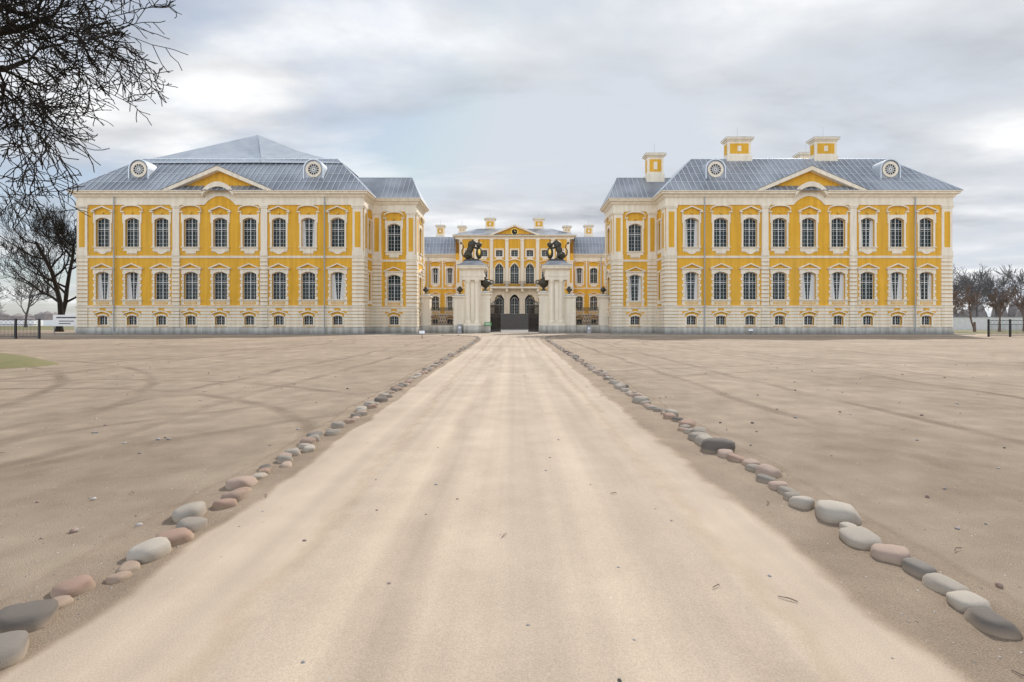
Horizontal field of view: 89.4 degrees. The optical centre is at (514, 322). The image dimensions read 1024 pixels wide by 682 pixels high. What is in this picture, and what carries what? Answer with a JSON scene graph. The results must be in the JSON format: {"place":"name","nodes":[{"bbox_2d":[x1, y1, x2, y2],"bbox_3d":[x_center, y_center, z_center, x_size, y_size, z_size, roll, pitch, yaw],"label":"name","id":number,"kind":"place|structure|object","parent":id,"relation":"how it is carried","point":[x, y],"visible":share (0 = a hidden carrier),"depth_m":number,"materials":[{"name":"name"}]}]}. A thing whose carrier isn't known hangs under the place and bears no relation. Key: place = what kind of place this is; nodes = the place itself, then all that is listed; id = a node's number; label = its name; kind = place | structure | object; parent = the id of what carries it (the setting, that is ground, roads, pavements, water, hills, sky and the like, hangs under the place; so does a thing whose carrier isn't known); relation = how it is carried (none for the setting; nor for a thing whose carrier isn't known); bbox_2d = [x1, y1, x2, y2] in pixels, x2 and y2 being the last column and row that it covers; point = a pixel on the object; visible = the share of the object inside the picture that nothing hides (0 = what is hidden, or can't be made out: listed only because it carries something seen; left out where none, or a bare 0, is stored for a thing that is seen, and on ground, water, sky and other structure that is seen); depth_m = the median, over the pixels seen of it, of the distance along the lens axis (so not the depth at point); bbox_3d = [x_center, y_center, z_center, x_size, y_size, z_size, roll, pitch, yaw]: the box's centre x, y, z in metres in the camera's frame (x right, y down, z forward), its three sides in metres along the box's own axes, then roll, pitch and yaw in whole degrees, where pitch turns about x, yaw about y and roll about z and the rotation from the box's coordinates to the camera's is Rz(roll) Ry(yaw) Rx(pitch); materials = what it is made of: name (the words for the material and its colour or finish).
{"place":"outdoors","nodes":[
{"label":"outdoors","id":0,"kind":"place"},
{"bbox_2d":[1,326,73,329],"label":"lawn","id":1,"kind":"structure","parent":0,"point":[48,327],"depth_m":128.89,"materials":[{"name":"green plant"}]},
{"bbox_2d":[0,283,9,311],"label":"tree","id":2,"kind":"object","parent":1,"relation":"on","point":[1,290],"visible":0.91,"depth_m":155.16,"materials":[{"name":"grey plant"}]},
{"bbox_2d":[2,269,55,326],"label":"tree","id":3,"kind":"object","parent":1,"relation":"on","point":[37,285],"visible":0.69,"depth_m":143.74,"materials":[{"name":"grey plant"}]},
{"bbox_2d":[0,330,1023,604],"bbox_3d":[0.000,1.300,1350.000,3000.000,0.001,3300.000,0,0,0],"label":"ground sheet","id":4,"kind":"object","parent":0,"point":[870,456],"depth_m":7.33,"materials":[{"name":"sand"}]},
{"bbox_2d":[0,319,40,338],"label":"park fence","id":5,"kind":"object","parent":4,"relation":"on","point":[15,324],"visible":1,"depth_m":41.99,"materials":[{"name":"black metal"}]},
{"bbox_2d":[0,320,52,325],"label":"poly tunnels","id":6,"kind":"object","parent":4,"relation":"on","point":[46,322],"visible":0.17,"depth_m":215.00,"materials":[{"name":"white plastic"}]},
{"bbox_2d":[0,311,57,319],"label":"distant tree line","id":7,"kind":"object","parent":4,"relation":"on","point":[47,315],"visible":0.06,"depth_m":256.30,"materials":[{"name":"grey plant"}]},
{"bbox_2d":[0,353,58,368],"bbox_3d":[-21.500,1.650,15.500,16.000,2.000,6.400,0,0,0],"label":"grass patch","id":8,"kind":"object","parent":4,"relation":"on","point":[8,361],"depth_m":15.46,"materials":[{"name":"plant"}]},
{"bbox_2d":[0,190,76,331],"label":"tree","id":9,"kind":"object","parent":4,"relation":"on","point":[54,277],"visible":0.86,"depth_m":73.90,"materials":[{"name":"black plant"}]},
{"bbox_2d":[0,201,76,327],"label":"tree","id":10,"kind":"object","parent":4,"relation":"on","point":[66,291],"visible":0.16,"depth_m":83.57,"materials":[{"name":"black plant"}]},
{"bbox_2d":[36,203,76,262],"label":"tree","id":11,"kind":"object","parent":4,"relation":"on","point":[58,238],"visible":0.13,"depth_m":73.35,"materials":[{"name":"black plant"}]},
{"bbox_2d":[53,315,76,333],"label":"notice board","id":12,"kind":"object","parent":4,"relation":"on","point":[64,320],"visible":0.73,"depth_m":61.95,"materials":[{"name":"grey metal"}]},
{"bbox_2d":[0,0,187,238],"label":"tree branches","id":13,"kind":"object","parent":4,"relation":"on","point":[11,27],"visible":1,"depth_m":25.02,"materials":[{"name":"black plant"}]},
{"bbox_2d":[0,336,481,672],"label":"dirt verge","id":14,"kind":"structure","parent":4,"relation":"on","point":[100,564],"depth_m":3.11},
{"bbox_2d":[0,630,29,670],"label":"edge stone","id":15,"kind":"object","parent":14,"relation":"on","point":[14,645],"visible":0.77,"depth_m":1.98,"materials":[{"name":"stone"}]},
{"bbox_2d":[0,599,58,632],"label":"edge stone","id":16,"kind":"object","parent":14,"relation":"on","point":[32,616],"visible":0.76,"depth_m":2.19,"materials":[{"name":"stone"}]},
{"bbox_2d":[53,595,73,608],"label":"edge stone","id":17,"kind":"object","parent":14,"relation":"on","point":[64,600],"visible":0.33,"depth_m":2.37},
{"bbox_2d":[50,575,95,597],"bbox_3d":[-2.131,1.281,2.492,0.169,0.082,0.167,-5,3,34],"label":"edge stone","id":18,"kind":"object","parent":14,"relation":"on","point":[76,586],"visible":0.67,"depth_m":2.46,"materials":[{"name":"stone"}]},
{"bbox_2d":[105,571,131,583],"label":"edge stone","id":19,"kind":"object","parent":14,"relation":"on","point":[118,577],"visible":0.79,"depth_m":2.58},
{"bbox_2d":[117,560,140,572],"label":"edge stone","id":20,"kind":"object","parent":14,"relation":"on","point":[132,565],"visible":0.66,"depth_m":2.71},
{"bbox_2d":[126,537,171,562],"bbox_3d":[-2.029,1.274,2.879,0.186,0.111,0.216,-1,3,12],"label":"edge stone","id":21,"kind":"object","parent":14,"relation":"on","point":[152,549],"visible":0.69,"depth_m":2.82,"materials":[{"name":"stone"}]},
{"bbox_2d":[155,527,193,546],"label":"edge stone","id":22,"kind":"object","parent":14,"relation":"on","point":[178,536],"visible":0.56,"depth_m":3.03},
{"bbox_2d":[171,501,206,522],"bbox_3d":[-2.181,1.274,3.471,0.184,0.115,0.275,-5,-5,-16],"label":"edge stone","id":23,"kind":"object","parent":14,"relation":"on","point":[196,509],"visible":0.66,"depth_m":3.39,"materials":[{"name":"stone"}]},
{"bbox_2d":[175,517,207,532],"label":"edge stone","id":24,"kind":"object","parent":14,"relation":"on","point":[194,524],"visible":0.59,"depth_m":3.21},
{"bbox_2d":[211,498,237,509],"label":"edge stone","id":25,"kind":"object","parent":14,"relation":"on","point":[226,503],"visible":0.78,"depth_m":3.60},
{"bbox_2d":[220,489,246,501],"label":"edge stone","id":26,"kind":"object","parent":14,"relation":"on","point":[238,495],"visible":0.59,"depth_m":3.74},
{"bbox_2d":[225,476,257,489],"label":"edge stone","id":27,"kind":"object","parent":14,"relation":"on","point":[240,482],"visible":0.69,"depth_m":4.04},
{"bbox_2d":[235,487,251,492],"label":"edge stone","id":28,"kind":"object","parent":14,"relation":"on","point":[247,489],"visible":0.38,"depth_m":3.94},
{"bbox_2d":[252,472,267,479],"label":"edge stone","id":29,"kind":"object","parent":14,"relation":"on","point":[260,475],"visible":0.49,"depth_m":4.29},
{"bbox_2d":[257,468,270,473],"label":"edge stone","id":30,"kind":"object","parent":14,"relation":"on","point":[267,470],"visible":0.51,"depth_m":4.43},
{"bbox_2d":[259,464,270,469],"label":"edge stone","id":31,"kind":"object","parent":14,"relation":"on","point":[265,466],"visible":0.52,"depth_m":4.54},
{"bbox_2d":[276,452,291,457],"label":"edge stone","id":32,"kind":"object","parent":14,"relation":"on","point":[284,453],"visible":0.3,"depth_m":4.95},
{"bbox_2d":[276,455,292,462],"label":"edge stone","id":33,"kind":"object","parent":14,"relation":"on","point":[281,458],"visible":0.5,"depth_m":4.78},
{"bbox_2d":[280,461,291,467],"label":"edge stone","id":34,"kind":"object","parent":14,"relation":"on","point":[284,464],"visible":0.73,"depth_m":4.64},
{"bbox_2d":[285,448,300,455],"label":"edge stone","id":35,"kind":"object","parent":14,"relation":"on","point":[294,451],"visible":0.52,"depth_m":5.03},
{"bbox_2d":[298,443,314,448],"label":"edge stone","id":36,"kind":"object","parent":14,"relation":"on","point":[301,445],"visible":0.43,"depth_m":5.32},
{"bbox_2d":[299,437,315,444],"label":"edge stone","id":37,"kind":"object","parent":14,"relation":"on","point":[310,440],"visible":0.52,"depth_m":5.47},
{"bbox_2d":[302,445,314,452],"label":"edge stone","id":38,"kind":"object","parent":14,"relation":"on","point":[308,448],"visible":0.71,"depth_m":5.17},
{"bbox_2d":[308,434,320,441],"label":"edge stone","id":39,"kind":"object","parent":14,"relation":"on","point":[317,437],"visible":0.36,"depth_m":5.63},
{"bbox_2d":[306,431,323,437],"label":"edge stone","id":40,"kind":"object","parent":14,"relation":"on","point":[320,433],"visible":0.44,"depth_m":5.81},
{"bbox_2d":[325,429,340,435],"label":"edge stone","id":41,"kind":"object","parent":14,"relation":"on","point":[332,432],"visible":0.68,"depth_m":5.94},
{"bbox_2d":[331,422,345,427],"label":"edge stone","id":42,"kind":"object","parent":14,"relation":"on","point":[338,424],"visible":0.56,"depth_m":6.34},
{"bbox_2d":[344,419,355,423],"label":"edge stone","id":43,"kind":"object","parent":14,"relation":"on","point":[348,421],"visible":0.61,"depth_m":6.64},
{"bbox_2d":[350,413,360,417],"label":"edge stone","id":44,"kind":"object","parent":14,"relation":"on","point":[355,414],"visible":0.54,"depth_m":7.05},
{"bbox_2d":[355,406,366,411],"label":"edge stone","id":45,"kind":"object","parent":14,"relation":"on","point":[358,408],"visible":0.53,"depth_m":7.55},
{"bbox_2d":[363,401,374,406],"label":"edge stone","id":46,"kind":"object","parent":14,"relation":"on","point":[366,403],"visible":0.42,"depth_m":7.96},
{"bbox_2d":[367,404,376,408],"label":"edge stone","id":47,"kind":"object","parent":14,"relation":"on","point":[371,406],"visible":0.59,"depth_m":7.80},
{"bbox_2d":[374,397,387,402],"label":"edge stone","id":48,"kind":"object","parent":14,"relation":"on","point":[380,399],"visible":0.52,"depth_m":8.38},
{"bbox_2d":[0,335,489,681],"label":"path edge","id":49,"kind":"object","parent":4,"relation":"on","point":[165,621],"visible":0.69,"depth_m":2.66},
{"bbox_2d":[66,135,428,333],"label":"palace wing","id":50,"kind":"structure","parent":4,"relation":"on","point":[257,234],"depth_m":58.00,"materials":[{"name":"paint"}]},
{"bbox_2d":[457,324,461,332],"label":"service cabinet","id":51,"kind":"object","parent":4,"relation":"on","point":[459,328],"visible":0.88,"depth_m":63.95,"materials":[{"name":"grey metal"}]},
{"bbox_2d":[3,362,1009,681],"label":"loose pebbles","id":52,"kind":"object","parent":4,"relation":"on","point":[997,584],"visible":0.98,"depth_m":3.85,"materials":[{"name":"stone"}]},
{"bbox_2d":[53,333,975,334],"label":"foot apron","id":53,"kind":"object","parent":4,"relation":"on","point":[605,333],"visible":0.75,"depth_m":56.70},
{"bbox_2d":[535,335,970,681],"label":"road edge","id":54,"kind":"object","parent":4,"relation":"on","point":[847,638],"visible":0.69,"depth_m":2.58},
{"bbox_2d":[600,136,963,333],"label":"palace wing","id":55,"kind":"structure","parent":4,"relation":"on","point":[819,237],"depth_m":58.00,"materials":[{"name":"paint"}]},
{"bbox_2d":[540,336,1023,681],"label":"road verge","id":56,"kind":"structure","parent":4,"relation":"on","point":[899,599],"depth_m":2.73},
{"bbox_2d":[615,384,625,388],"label":"edge stone","id":57,"kind":"object","parent":56,"relation":"on","point":[617,386],"visible":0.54,"depth_m":10.10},
{"bbox_2d":[632,396,649,402],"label":"edge stone","id":58,"kind":"object","parent":56,"relation":"on","point":[637,399],"visible":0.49,"depth_m":8.32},
{"bbox_2d":[639,400,650,404],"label":"edge stone","id":59,"kind":"object","parent":56,"relation":"on","point":[644,402],"visible":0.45,"depth_m":8.15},
{"bbox_2d":[646,406,657,409],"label":"edge stone","id":60,"kind":"object","parent":56,"relation":"on","point":[650,407],"visible":0.56,"depth_m":7.68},
{"bbox_2d":[653,408,663,411],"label":"edge stone","id":61,"kind":"object","parent":56,"relation":"on","point":[657,409],"visible":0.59,"depth_m":7.52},
{"bbox_2d":[663,413,675,418],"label":"edge stone","id":62,"kind":"object","parent":56,"relation":"on","point":[668,415],"visible":0.61,"depth_m":6.95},
{"bbox_2d":[665,409,678,416],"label":"edge stone","id":63,"kind":"object","parent":56,"relation":"on","point":[675,412],"visible":0.45,"depth_m":7.13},
{"bbox_2d":[671,417,683,421],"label":"edge stone","id":64,"kind":"object","parent":56,"relation":"on","point":[675,419],"visible":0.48,"depth_m":6.76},
{"bbox_2d":[679,424,689,428],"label":"edge stone","id":65,"kind":"object","parent":56,"relation":"on","point":[685,426],"visible":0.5,"depth_m":6.29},
{"bbox_2d":[678,419,695,426],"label":"edge stone","id":66,"kind":"object","parent":56,"relation":"on","point":[691,422],"visible":0.54,"depth_m":6.45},
{"bbox_2d":[683,428,691,433],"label":"edge stone","id":67,"kind":"object","parent":56,"relation":"on","point":[687,431],"visible":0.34,"depth_m":6.03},
{"bbox_2d":[691,427,705,432],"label":"edge stone","id":68,"kind":"object","parent":56,"relation":"on","point":[698,429],"visible":0.32,"depth_m":5.93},
{"bbox_2d":[688,432,708,440],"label":"edge stone","id":69,"kind":"object","parent":56,"relation":"on","point":[692,436],"visible":0.41,"depth_m":5.71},
{"bbox_2d":[694,434,712,445],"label":"edge stone","id":70,"kind":"object","parent":56,"relation":"on","point":[699,439],"visible":0.38,"depth_m":5.51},
{"bbox_2d":[701,438,735,452],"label":"edge stone","id":71,"kind":"object","parent":56,"relation":"on","point":[712,445],"visible":0.62,"depth_m":5.15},
{"bbox_2d":[716,449,732,457],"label":"edge stone","id":72,"kind":"object","parent":56,"relation":"on","point":[722,453],"visible":0.55,"depth_m":4.98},
{"bbox_2d":[727,453,744,462],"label":"edge stone","id":73,"kind":"object","parent":56,"relation":"on","point":[735,457],"visible":0.59,"depth_m":4.82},
{"bbox_2d":[741,458,760,465],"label":"edge stone","id":74,"kind":"object","parent":56,"relation":"on","point":[747,461],"visible":0.5,"depth_m":4.67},
{"bbox_2d":[745,464,757,471],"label":"edge stone","id":75,"kind":"object","parent":56,"relation":"on","point":[750,467],"visible":0.45,"depth_m":4.51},
{"bbox_2d":[756,474,776,482],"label":"edge stone","id":76,"kind":"object","parent":56,"relation":"on","point":[763,478],"visible":0.51,"depth_m":4.19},
{"bbox_2d":[755,464,782,477],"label":"edge stone","id":77,"kind":"object","parent":56,"relation":"on","point":[769,470],"visible":0.6,"depth_m":4.35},
{"bbox_2d":[767,481,787,489],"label":"edge stone","id":78,"kind":"object","parent":56,"relation":"on","point":[774,485],"visible":0.57,"depth_m":4.01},
{"bbox_2d":[777,486,796,494],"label":"edge stone","id":79,"kind":"object","parent":56,"relation":"on","point":[782,489],"visible":0.48,"depth_m":3.90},
{"bbox_2d":[783,492,800,499],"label":"edge stone","id":80,"kind":"object","parent":56,"relation":"on","point":[787,495],"visible":0.42,"depth_m":3.77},
{"bbox_2d":[788,496,814,509],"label":"edge stone","id":81,"kind":"object","parent":56,"relation":"on","point":[804,502],"visible":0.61,"depth_m":3.61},
{"bbox_2d":[814,500,861,524],"bbox_3d":[2.157,1.268,3.452,0.272,0.138,0.332,0,-3,31],"label":"edge stone","id":82,"kind":"object","parent":56,"relation":"on","point":[833,511],"visible":0.78,"depth_m":3.35,"materials":[{"name":"stone"}]},
{"bbox_2d":[839,522,856,528],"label":"edge stone","id":83,"kind":"object","parent":56,"relation":"on","point":[844,524],"visible":0.26,"depth_m":3.23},
{"bbox_2d":[839,526,882,549],"bbox_3d":[2.038,1.280,3.062,0.194,0.087,0.274,-5,0,6],"label":"edge stone","id":84,"kind":"object","parent":56,"relation":"on","point":[860,537],"visible":0.64,"depth_m":3.01,"materials":[{"name":"stone"}]},
{"bbox_2d":[870,543,910,565],"bbox_3d":[2.073,1.279,2.853,0.182,0.091,0.188,-4,-3,36],"label":"edge stone","id":85,"kind":"object","parent":56,"relation":"on","point":[893,554],"visible":0.59,"depth_m":2.81,"materials":[{"name":"stone"}]},
{"bbox_2d":[902,557,936,578],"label":"edge stone","id":86,"kind":"object","parent":56,"relation":"on","point":[918,568],"visible":0.62,"depth_m":2.65,"materials":[{"name":"stone"}]},
{"bbox_2d":[922,573,970,594],"bbox_3d":[2.096,1.282,2.506,0.145,0.076,0.198,1,4,-28],"label":"edge stone","id":87,"kind":"object","parent":56,"relation":"on","point":[940,583],"visible":0.62,"depth_m":2.50,"materials":[{"name":"stone"}]},
{"bbox_2d":[946,590,992,611],"bbox_3d":[2.066,1.283,2.364,0.148,0.077,0.164,-3,-3,2],"label":"edge stone","id":88,"kind":"object","parent":56,"relation":"on","point":[962,600],"visible":0.56,"depth_m":2.34,"materials":[{"name":"stone"}]},
{"bbox_2d":[963,607,1022,639],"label":"edge stone","id":89,"kind":"object","parent":56,"relation":"on","point":[988,621],"visible":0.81,"depth_m":2.16,"materials":[{"name":"stone"}]},
{"bbox_2d":[952,299,1021,316],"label":"distant wood","id":90,"kind":"object","parent":4,"relation":"on","point":[1014,311],"visible":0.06,"depth_m":320.33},
{"bbox_2d":[952,317,1022,329],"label":"park wall","id":91,"kind":"structure","parent":4,"relation":"on","point":[961,323],"depth_m":95.00,"materials":[{"name":"stone"}]},
{"bbox_2d":[987,319,1023,336],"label":"park fence","id":92,"kind":"object","parent":4,"relation":"on","point":[989,329],"visible":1,"depth_m":47.99,"materials":[{"name":"black metal"}]},
{"bbox_2d":[0,0,1023,316],"label":"sky","id":93,"kind":"structure","parent":0,"point":[512,112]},
{"bbox_2d":[1,333,1023,681],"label":"dirt road","id":94,"kind":"structure","parent":0,"point":[469,593],"depth_m":2.66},
{"bbox_2d":[0,372,1023,675],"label":"twig litter","id":95,"kind":"object","parent":94,"relation":"on","point":[614,492],"visible":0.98,"depth_m":2.94,"materials":[{"name":"brown"}]},
{"bbox_2d":[491,329,537,332],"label":"court paving","id":96,"kind":"structure","parent":0,"point":[514,330],"depth_m":76.45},
{"bbox_2d":[420,239,500,332],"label":"gate","id":97,"kind":"structure","parent":96,"relation":"on","point":[473,309],"depth_m":64.54,"materials":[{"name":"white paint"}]},
{"bbox_2d":[423,217,605,328],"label":"palace","id":98,"kind":"structure","parent":96,"relation":"on","point":[514,257],"depth_m":110.02,"materials":[{"name":"yellow paint"}]},
{"bbox_2d":[528,239,609,332],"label":"gate","id":99,"kind":"structure","parent":96,"relation":"on","point":[557,309],"depth_m":64.54,"materials":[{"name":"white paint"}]},
{"bbox_2d":[954,330,1021,333],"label":"lawn","id":100,"kind":"structure","parent":0,"point":[980,332],"depth_m":68.70,"materials":[{"name":"green plant"}]},
{"bbox_2d":[952,291,970,313],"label":"tree","id":101,"kind":"object","parent":100,"relation":"on","point":[961,304],"visible":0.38,"depth_m":73.37,"materials":[{"name":"brown plant"}]},
{"bbox_2d":[953,284,982,331],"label":"tree","id":102,"kind":"object","parent":100,"relation":"on","point":[973,299],"visible":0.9,"depth_m":75.08,"materials":[{"name":"brown plant"}]},
{"bbox_2d":[986,288,1015,331],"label":"tree","id":103,"kind":"object","parent":100,"relation":"on","point":[1002,301],"visible":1,"depth_m":75.81,"materials":[{"name":"brown plant"}]},
{"bbox_2d":[1004,285,1023,323],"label":"tree","id":104,"kind":"object","parent":100,"relation":"on","point":[1020,305],"visible":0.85,"depth_m":76.57,"materials":[{"name":"brown plant"}]},
{"label":"lawn","id":105,"kind":"structure","parent":0,"visible":0},
{"bbox_2d":[952,276,975,305],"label":"tree","id":106,"kind":"object","parent":105,"relation":"on","point":[956,288],"visible":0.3,"depth_m":171.10,"materials":[{"name":"grey plant"}]},
{"bbox_2d":[952,267,976,301],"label":"tree","id":107,"kind":"object","parent":105,"relation":"on","point":[957,283],"visible":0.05,"depth_m":190.66,"materials":[{"name":"grey plant"}]},
{"bbox_2d":[953,270,1005,316],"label":"tree","id":108,"kind":"object","parent":105,"relation":"on","point":[976,309],"visible":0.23,"depth_m":209.99,"materials":[{"name":"grey plant"}]},
{"bbox_2d":[955,263,1009,316],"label":"tree","id":109,"kind":"object","parent":105,"relation":"on","point":[985,287],"visible":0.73,"depth_m":187.84,"materials":[{"name":"grey plant"}]},
{"bbox_2d":[972,267,1014,316],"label":"tree","id":110,"kind":"object","parent":105,"relation":"on","point":[996,314],"visible":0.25,"depth_m":214.83,"materials":[{"name":"grey plant"}]},
{"bbox_2d":[976,275,1018,316],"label":"tree","id":111,"kind":"object","parent":105,"relation":"on","point":[989,282],"visible":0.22,"depth_m":209.85,"materials":[{"name":"grey plant"}]},
{"bbox_2d":[994,264,1023,312],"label":"tree","id":112,"kind":"object","parent":105,"relation":"on","point":[1021,280],"visible":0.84,"depth_m":182.42,"materials":[{"name":"grey plant"}]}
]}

